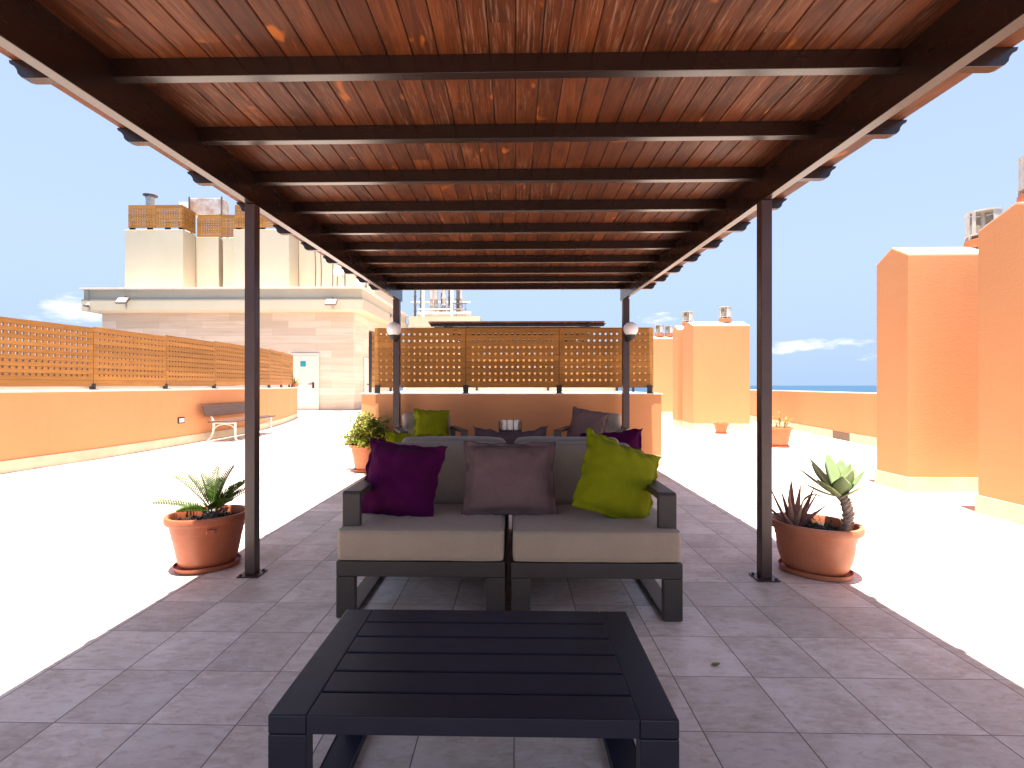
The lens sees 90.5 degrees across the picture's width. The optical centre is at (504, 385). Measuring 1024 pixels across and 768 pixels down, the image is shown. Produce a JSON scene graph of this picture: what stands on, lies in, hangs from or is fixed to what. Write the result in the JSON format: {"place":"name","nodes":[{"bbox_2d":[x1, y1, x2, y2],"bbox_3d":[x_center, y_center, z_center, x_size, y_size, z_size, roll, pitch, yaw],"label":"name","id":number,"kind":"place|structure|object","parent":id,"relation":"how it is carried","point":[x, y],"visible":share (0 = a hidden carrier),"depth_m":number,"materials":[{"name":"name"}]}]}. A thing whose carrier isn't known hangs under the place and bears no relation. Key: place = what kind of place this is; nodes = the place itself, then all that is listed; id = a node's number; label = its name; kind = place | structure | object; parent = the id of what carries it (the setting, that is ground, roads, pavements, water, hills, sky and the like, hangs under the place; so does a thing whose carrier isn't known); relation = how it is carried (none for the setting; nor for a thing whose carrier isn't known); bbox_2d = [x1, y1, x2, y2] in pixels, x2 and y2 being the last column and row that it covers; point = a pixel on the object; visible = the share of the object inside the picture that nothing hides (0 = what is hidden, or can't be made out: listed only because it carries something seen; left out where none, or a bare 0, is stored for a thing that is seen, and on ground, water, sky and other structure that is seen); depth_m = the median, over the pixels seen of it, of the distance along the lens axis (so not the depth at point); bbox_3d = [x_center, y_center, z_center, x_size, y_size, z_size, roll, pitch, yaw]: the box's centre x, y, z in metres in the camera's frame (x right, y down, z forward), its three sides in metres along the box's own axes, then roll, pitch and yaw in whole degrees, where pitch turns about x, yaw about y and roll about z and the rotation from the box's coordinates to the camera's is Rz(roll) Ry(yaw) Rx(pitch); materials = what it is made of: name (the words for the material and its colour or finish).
{"place":"outdoors","nodes":[
{"label":"outdoors","id":0,"kind":"place"},
{"bbox_2d":[1,359,236,385],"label":"neighbouring wall","id":1,"kind":"structure","parent":0,"point":[86,369],"depth_m":12.07,"materials":[{"name":"orange paint"}]},
{"bbox_2d":[79,229,481,409],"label":"cream building","id":2,"kind":"structure","parent":0,"point":[182,283],"depth_m":24.49,"materials":[{"name":"paint"}]},
{"bbox_2d":[115,296,129,303],"bbox_3d":[-17.732,-3.975,23.574,0.520,0.411,0.360,0,0,1],"label":"flood light","id":3,"kind":"object","parent":2,"relation":"attached to","point":[123,300],"visible":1,"depth_m":23.46,"materials":[{"name":"white plastic"}]},
{"bbox_2d":[142,193,157,229],"bbox_3d":[-18.134,-8.800,25.968,0.660,2.020,0.660,0,0,1],"label":"chimney pipe","id":4,"kind":"object","parent":2,"relation":"on","point":[150,198],"visible":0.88,"depth_m":25.81,"materials":[{"name":"metal"}]},
{"bbox_2d":[128,205,273,236],"bbox_3d":[-14.781,-8.365,25.836,8.090,1.310,1.050,0,0,1],"label":"rooftop screen","id":5,"kind":"object","parent":2,"relation":"on","point":[184,218],"visible":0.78,"depth_m":25.38,"materials":[{"name":"brown wood"}]},
{"bbox_2d":[179,196,228,237],"bbox_3d":[-16.208,-8.895,27.255,2.500,2.210,0.750,0,0,1],"label":"roof tank","id":6,"kind":"object","parent":2,"relation":"on","point":[209,206],"visible":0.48,"depth_m":26.93,"materials":[{"name":"white metal"}]},
{"bbox_2d":[293,355,316,409],"bbox_3d":[-9.591,-0.123,24.310,1.170,2.635,0.168,0,0,1],"label":"door","id":7,"kind":"structure","parent":2,"relation":"in","point":[304,366],"depth_m":24.33,"materials":[{"name":"white metal"}]},
{"bbox_2d":[325,297,337,304],"bbox_3d":[-7.984,-3.875,23.379,0.520,0.411,0.360,0,0,1],"label":"flood light","id":8,"kind":"object","parent":2,"relation":"attached to","point":[332,301],"visible":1,"depth_m":23.29,"materials":[{"name":"white plastic"}]},
{"bbox_2d":[333,265,345,285],"bbox_3d":[-7.933,-5.344,24.640,0.816,1.507,0.624,0,0,-6],"label":"satellite dish","id":9,"kind":"object","parent":2,"relation":"on","point":[338,271],"visible":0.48,"depth_m":24.81,"materials":[{"name":"white metal"}]},
{"bbox_2d":[357,280,366,287],"bbox_3d":[-6.817,-4.996,24.433,0.553,0.813,0.561,0,0,-17],"label":"satellite dish","id":10,"kind":"object","parent":2,"relation":"on","point":[359,283],"visible":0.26,"depth_m":24.52,"materials":[{"name":"white metal"}]},
{"bbox_2d":[363,357,372,392],"bbox_3d":[-7.126,-0.123,26.673,0.139,2.635,1.550,0,0,1],"label":"door","id":11,"kind":"structure","parent":2,"relation":"in","point":[365,360],"depth_m":26.25,"materials":[{"name":"white metal"}]},
{"bbox_2d":[411,290,470,315],"bbox_3d":[-4.402,-5.845,34.365,4.288,2.710,1.960,0,0,1],"label":"pipework","id":12,"kind":"object","parent":2,"relation":"on","point":[459,309],"visible":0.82,"depth_m":34.37,"materials":[{"name":"white metal"}]},
{"bbox_2d":[499,420,521,432],"bbox_3d":[0.073,0.612,6.660,0.300,0.335,0.150,0,0,1],"label":"candle holder","id":13,"kind":"object","parent":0,"point":[509,426],"visible":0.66,"depth_m":6.63,"materials":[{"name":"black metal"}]},
{"bbox_2d":[360,388,662,466],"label":"orange wall","id":14,"kind":"structure","parent":0,"point":[531,409],"depth_m":7.47,"materials":[{"name":"orange paint"}]},
{"bbox_2d":[369,327,652,392],"bbox_3d":[0.098,-0.368,8.943,4.361,0.969,2.976,0,0,1],"label":"wooden fence","id":15,"kind":"object","parent":14,"relation":"on","point":[475,360],"visible":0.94,"depth_m":7.51,"materials":[{"name":"brown wood"}]},
{"bbox_2d":[0,410,1023,767],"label":"terrace floor","id":16,"kind":"structure","parent":0,"point":[122,644],"depth_m":2.60,"materials":[{"name":"grey tile"}]},
{"bbox_2d":[0,386,297,474],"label":"parapet wall","id":17,"kind":"structure","parent":16,"relation":"on","point":[44,426],"depth_m":8.46,"materials":[{"name":"orange paint"}]},
{"bbox_2d":[0,316,292,389],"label":"wooden fence","id":18,"kind":"object","parent":17,"relation":"on","point":[189,362],"visible":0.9,"depth_m":8.77,"materials":[{"name":"brown wood"}]},
{"bbox_2d":[178,417,184,423],"bbox_3d":[-6.488,0.700,10.182,0.022,0.124,0.200,0,0,1],"label":"step light","id":19,"kind":"object","parent":17,"relation":"attached to","point":[181,419],"visible":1,"depth_m":10.17,"materials":[{"name":"white metal"}]},
{"bbox_2d":[292,376,304,386],"bbox_3d":[-7.653,-0.193,18.497,0.781,0.483,0.659,0,0,-31],"label":"potted plant","id":20,"kind":"object","parent":17,"relation":"on","point":[295,383],"visible":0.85,"depth_m":18.45,"materials":[{"name":"orange plant"}]},
{"bbox_2d":[150,464,244,574],"bbox_3d":[-1.991,0.872,3.384,0.494,0.657,0.491,0,0,25],"label":"potted cycad","id":21,"kind":"object","parent":16,"relation":"on","point":[206,538],"visible":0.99,"depth_m":3.30,"materials":[{"name":"ceramic"}]},
{"bbox_2d":[202,403,275,440],"bbox_3d":[-6.079,0.824,11.773,0.654,0.785,2.240,0,0,-1],"label":"bench","id":22,"kind":"object","parent":16,"relation":"on","point":[215,410],"visible":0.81,"depth_m":11.20,"materials":[{"name":"brown wood"}]},
{"bbox_2d":[334,411,391,472],"bbox_3d":[-1.919,0.780,7.200,0.799,0.840,0.887,0,0,-41],"label":"potted bush","id":23,"kind":"object","parent":16,"relation":"on","point":[360,436],"visible":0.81,"depth_m":6.97,"materials":[{"name":"green plant"}]},
{"bbox_2d":[336,441,506,617],"bbox_3d":[-0.425,0.779,2.996,0.870,0.842,0.807,0,0,1],"label":"sofa section","id":24,"kind":"object","parent":16,"relation":"on","point":[447,539],"visible":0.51,"depth_m":2.60,"materials":[{"name":"beige fabric"}]},
{"bbox_2d":[362,438,447,516],"bbox_3d":[-0.606,0.548,2.953,0.490,0.455,0.188,5,-21,11],"label":"throw pillow","id":25,"kind":"object","parent":24,"relation":"on","point":[403,479],"visible":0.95,"depth_m":2.88,"materials":[{"name":"purple fabric"}]},
{"bbox_2d":[393,412,467,435],"bbox_3d":[-0.967,0.778,6.577,0.870,0.844,0.807,0,0,-19],"label":"armchair","id":26,"kind":"object","parent":16,"relation":"on","point":[407,426],"visible":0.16,"depth_m":6.68,"materials":[{"name":"grey metal"}]},
{"bbox_2d":[413,408,449,435],"bbox_3d":[-0.958,0.515,6.621,0.480,0.440,0.170,3,-23,-13],"label":"throw pillow","id":27,"kind":"object","parent":26,"relation":"on","point":[434,422],"visible":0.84,"depth_m":6.57,"materials":[{"name":"fabric"}]},
{"bbox_2d":[403,436,508,558],"bbox_3d":[-0.408,0.779,3.863,0.870,0.841,0.808,0,0,1],"label":"sofa section","id":28,"kind":"object","parent":16,"relation":"on","point":[456,438],"visible":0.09,"depth_m":3.54,"materials":[{"name":"grey fabric"}]},
{"bbox_2d":[385,431,443,441],"bbox_3d":[-0.702,0.550,3.885,0.440,0.440,0.172,4,23,-11],"label":"throw pillow","id":29,"kind":"object","parent":28,"relation":"on","point":[390,436],"visible":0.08,"depth_m":3.78,"materials":[{"name":"fabric"}]},
{"bbox_2d":[473,426,547,443],"bbox_3d":[0.042,0.510,3.871,0.560,0.460,0.177,0,24,-1],"label":"throw pillow","id":30,"kind":"object","parent":28,"relation":"on","point":[513,436],"visible":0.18,"depth_m":3.79,"materials":[{"name":"fabric"}]},
{"bbox_2d":[268,609,678,767],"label":"coffee table","id":31,"kind":"object","parent":16,"relation":"on","point":[362,675],"visible":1,"depth_m":1.37,"materials":[{"name":"black wood"}]},
{"bbox_2d":[0,0,1023,581],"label":"pergola","id":32,"kind":"object","parent":16,"relation":"on","point":[626,148],"visible":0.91,"depth_m":2.46,"materials":[{"name":"brown wood"}]},
{"bbox_2d":[387,322,400,341],"bbox_3d":[-1.532,-0.743,7.024,0.200,0.266,0.204,0,0,1],"label":"globe lamp","id":33,"kind":"object","parent":32,"relation":"attached to","point":[393,330],"visible":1,"depth_m":6.96,"materials":[{"name":"white glass"}]},
{"bbox_2d":[623,322,637,341],"bbox_3d":[1.730,-0.739,6.961,0.200,0.266,0.208,0,0,1],"label":"globe lamp","id":34,"kind":"object","parent":32,"relation":"attached to","point":[630,329],"visible":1,"depth_m":6.89,"materials":[{"name":"white glass"}]},
{"bbox_2d":[428,321,605,341],"bbox_3d":[0.334,-0.149,14.021,3.981,2.697,5.561,0,0,1],"label":"pergola","id":35,"kind":"object","parent":16,"relation":"on","point":[516,324],"visible":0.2,"depth_m":11.39,"materials":[{"name":"brown wood"}]},
{"bbox_2d":[512,437,619,520],"bbox_3d":[0.494,0.781,3.845,0.870,0.837,0.808,0,0,1],"label":"sofa section","id":36,"kind":"object","parent":16,"relation":"on","point":[550,439],"visible":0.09,"depth_m":3.52,"materials":[{"name":"grey fabric"}]},
{"bbox_2d":[580,428,642,449],"bbox_3d":[0.827,0.535,3.854,0.460,0.440,0.170,-7,23,9],"label":"throw pillow","id":37,"kind":"object","parent":36,"relation":"on","point":[631,438],"visible":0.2,"depth_m":3.76,"materials":[{"name":"purple fabric"}]},
{"bbox_2d":[554,413,629,436],"bbox_3d":[1.129,0.780,6.535,0.870,0.840,0.808,0,0,21],"label":"armchair","id":38,"kind":"object","parent":16,"relation":"on","point":[613,423],"visible":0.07,"depth_m":6.62,"materials":[{"name":"grey fabric"}]},
{"bbox_2d":[566,406,609,436],"bbox_3d":[1.082,0.520,6.579,0.500,0.450,0.170,9,-19,17],"label":"throw pillow","id":39,"kind":"object","parent":38,"relation":"on","point":[582,420],"visible":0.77,"depth_m":6.54,"materials":[{"name":"fabric"}]},
{"bbox_2d":[511,442,682,620],"bbox_3d":[0.476,0.779,2.971,0.870,0.842,0.809,0,0,1],"label":"sofa section","id":40,"kind":"object","parent":16,"relation":"on","point":[568,540],"visible":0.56,"depth_m":2.58,"materials":[{"name":"beige fabric"}]},
{"bbox_2d":[461,441,557,514],"bbox_3d":[0.030,0.545,2.981,0.565,0.460,0.198,0,-24,0],"label":"throw pillow","id":41,"kind":"object","parent":40,"relation":"on","point":[510,479],"visible":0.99,"depth_m":2.91,"materials":[{"name":"fabric"}]},
{"bbox_2d":[571,427,660,518],"bbox_3d":[0.646,0.540,2.888,0.510,0.475,0.198,23,-25,-12],"label":"throw pillow","id":42,"kind":"object","parent":40,"relation":"on","point":[615,479],"visible":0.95,"depth_m":2.81,"materials":[{"name":"fabric"}]},
{"bbox_2d":[653,324,672,415],"bbox_3d":[6.524,-0.600,20.149,1.588,3.600,0.678,0,0,1],"label":"vent stack","id":43,"kind":"object","parent":16,"relation":"on","point":[662,363],"visible":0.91,"depth_m":19.83,"materials":[{"name":"paint"}]},
{"bbox_2d":[672,311,693,425],"bbox_3d":[5.789,-0.494,15.102,1.456,3.388,0.498,0,0,1],"label":"vent stack","id":44,"kind":"object","parent":16,"relation":"on","point":[677,419],"visible":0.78,"depth_m":14.89,"materials":[{"name":"paint"}]},
{"bbox_2d":[682,306,750,429],"bbox_3d":[5.840,-0.484,14.071,1.543,3.368,0.898,0,0,1],"label":"vent stack","id":45,"kind":"object","parent":16,"relation":"on","point":[716,371],"visible":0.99,"depth_m":13.64,"materials":[{"name":"paint"}]},
{"bbox_2d":[713,422,728,433],"bbox_3d":[5.383,1.052,12.645,0.382,0.296,0.360,0,0,1],"label":"potted plant","id":46,"kind":"object","parent":16,"relation":"on","point":[721,427],"visible":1,"depth_m":12.52,"materials":[{"name":"orange ceramic"}]},
{"bbox_2d":[772,411,793,447],"bbox_3d":[5.381,0.851,9.944,0.542,0.699,0.500,0,0,1],"label":"potted plant","id":47,"kind":"object","parent":16,"relation":"on","point":[781,434],"visible":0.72,"depth_m":9.77,"materials":[{"name":"orange plant"}]},
{"bbox_2d":[754,453,865,581],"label":"potted succulents","id":48,"kind":"object","parent":16,"relation":"on","point":[814,545],"visible":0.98,"depth_m":3.16,"materials":[{"name":"orange ceramic"}]},
{"bbox_2d":[750,390,876,446],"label":"parapet wall","id":49,"kind":"structure","parent":16,"relation":"on","point":[849,416],"depth_m":11.78,"materials":[{"name":"orange paint"}]},
{"bbox_2d":[874,207,1002,492],"bbox_3d":[5.402,-0.411,5.928,1.763,3.223,0.528,0,0,1],"label":"vent stack","id":50,"kind":"object","parent":16,"relation":"on","point":[927,369],"visible":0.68,"depth_m":5.69,"materials":[{"name":"paint"}]},
{"bbox_2d":[975,156,1023,525],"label":"vent stack","id":51,"kind":"object","parent":16,"relation":"on","point":[1000,495],"visible":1,"depth_m":4.53,"materials":[{"name":"paint"}]},
{"bbox_2d":[0,40,1023,385],"label":"sky","id":52,"kind":"structure","parent":0,"point":[69,179],"materials":[{"name":"blue"}]},
{"bbox_2d":[359,386,876,409],"bbox_3d":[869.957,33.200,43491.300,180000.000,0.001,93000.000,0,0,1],"label":"sea","id":53,"kind":"structure","parent":0,"point":[869,389],"depth_m":5428.08,"materials":[{"name":"blue liquid"}]}
]}

